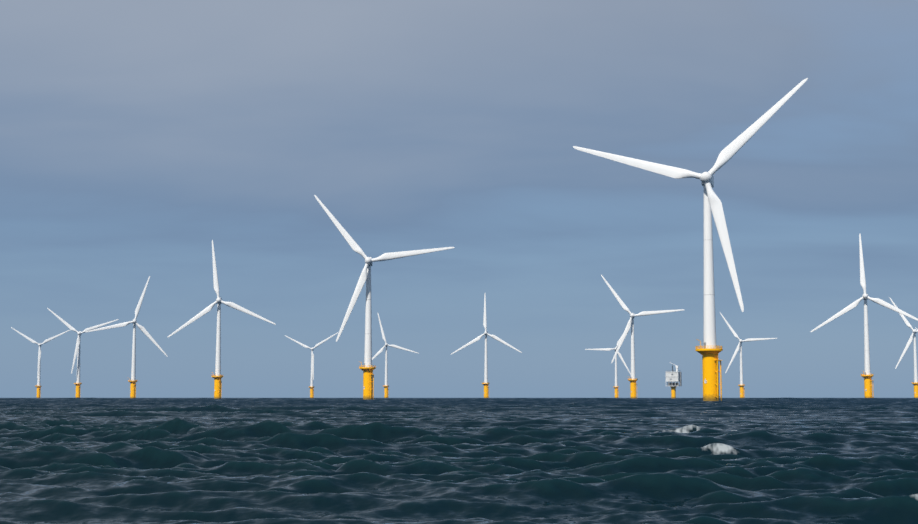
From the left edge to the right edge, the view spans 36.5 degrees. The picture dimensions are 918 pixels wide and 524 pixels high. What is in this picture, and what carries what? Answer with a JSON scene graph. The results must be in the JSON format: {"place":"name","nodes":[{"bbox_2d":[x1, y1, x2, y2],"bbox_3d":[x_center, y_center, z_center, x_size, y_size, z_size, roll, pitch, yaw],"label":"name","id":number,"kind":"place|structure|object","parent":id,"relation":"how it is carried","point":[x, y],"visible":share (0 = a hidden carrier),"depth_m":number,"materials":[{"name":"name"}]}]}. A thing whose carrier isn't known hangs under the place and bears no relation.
{"place":"outdoors","nodes":[
{"label":"outdoors","id":0,"kind":"place"},
{"bbox_2d":[0,398,917,523],"bbox_3d":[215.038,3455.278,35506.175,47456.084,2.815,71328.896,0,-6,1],"label":"sea","id":1,"kind":"structure","parent":0,"point":[452,461],"depth_m":28.95,"materials":[{"name":"liquid"}]},
{"bbox_2d":[11,327,69,397],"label":"wind turbine","id":2,"kind":"object","parent":1,"relation":"in","point":[38,386],"visible":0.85,"depth_m":1872.45,"materials":[{"name":"white paint"}]},
{"bbox_2d":[47,308,118,397],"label":"wind turbine","id":3,"kind":"object","parent":1,"relation":"in","point":[77,349],"visible":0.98,"depth_m":1538.67,"materials":[{"name":"white paint"}]},
{"bbox_2d":[86,276,167,397],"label":"wind turbine","id":4,"kind":"object","parent":1,"relation":"in","point":[133,381],"visible":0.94,"depth_m":1295.11,"materials":[{"name":"white paint"}]},
{"bbox_2d":[167,240,275,398],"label":"wind turbine","id":5,"kind":"object","parent":1,"relation":"in","point":[217,376],"visible":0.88,"depth_m":1014.88,"materials":[{"name":"white paint"}]},
{"bbox_2d":[285,333,336,397],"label":"wind turbine","id":6,"kind":"object","parent":1,"relation":"in","point":[311,387],"visible":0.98,"depth_m":2037.45,"materials":[{"name":"white paint"}]},
{"bbox_2d":[314,195,454,399],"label":"wind turbine","id":7,"kind":"object","parent":1,"relation":"in","point":[368,368],"visible":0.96,"depth_m":721.15,"materials":[{"name":"white paint"}]},
{"bbox_2d":[372,314,417,397],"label":"wind turbine","id":8,"kind":"object","parent":1,"relation":"in","point":[385,386],"visible":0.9,"depth_m":1864.26,"materials":[{"name":"white paint"}]},
{"bbox_2d":[451,294,521,397],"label":"wind turbine","id":9,"kind":"object","parent":1,"relation":"in","point":[485,383],"visible":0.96,"depth_m":1529.51,"materials":[{"name":"white paint"}]},
{"bbox_2d":[585,334,630,397],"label":"wind turbine","id":10,"kind":"object","parent":1,"relation":"in","point":[616,386],"visible":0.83,"depth_m":2028.30,"materials":[{"name":"white paint"}]},
{"bbox_2d":[601,275,683,398],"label":"wind turbine","id":11,"kind":"object","parent":1,"relation":"in","point":[632,379],"visible":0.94,"depth_m":1204.16,"materials":[{"name":"white paint"}]},
{"bbox_2d":[665,362,681,398],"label":"offshore substation","id":12,"kind":"object","parent":1,"relation":"in","point":[674,377],"visible":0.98,"depth_m":1397.70,"materials":[{"name":"white paint"}]},
{"bbox_2d":[573,78,807,400],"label":"wind turbine","id":13,"kind":"object","parent":1,"relation":"in","point":[709,351],"visible":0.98,"depth_m":447.24,"materials":[{"name":"white paint"}]},
{"bbox_2d":[720,313,776,397],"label":"wind turbine","id":14,"kind":"object","parent":1,"relation":"in","point":[741,385],"visible":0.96,"depth_m":1748.45,"materials":[{"name":"white paint"}]},
{"bbox_2d":[811,234,917,397],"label":"wind turbine","id":15,"kind":"object","parent":1,"relation":"in","point":[867,375],"visible":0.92,"depth_m":973.90,"materials":[{"name":"white paint"}]},
{"bbox_2d":[889,297,917,397],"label":"wind turbine","id":16,"kind":"object","parent":1,"relation":"in","point":[913,338],"visible":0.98,"depth_m":1491.86,"materials":[{"name":"white paint"}]},
{"bbox_2d":[0,0,917,397],"label":"sky","id":17,"kind":"structure","parent":0,"point":[136,136],"materials":[{"name":"blue"}]}
]}

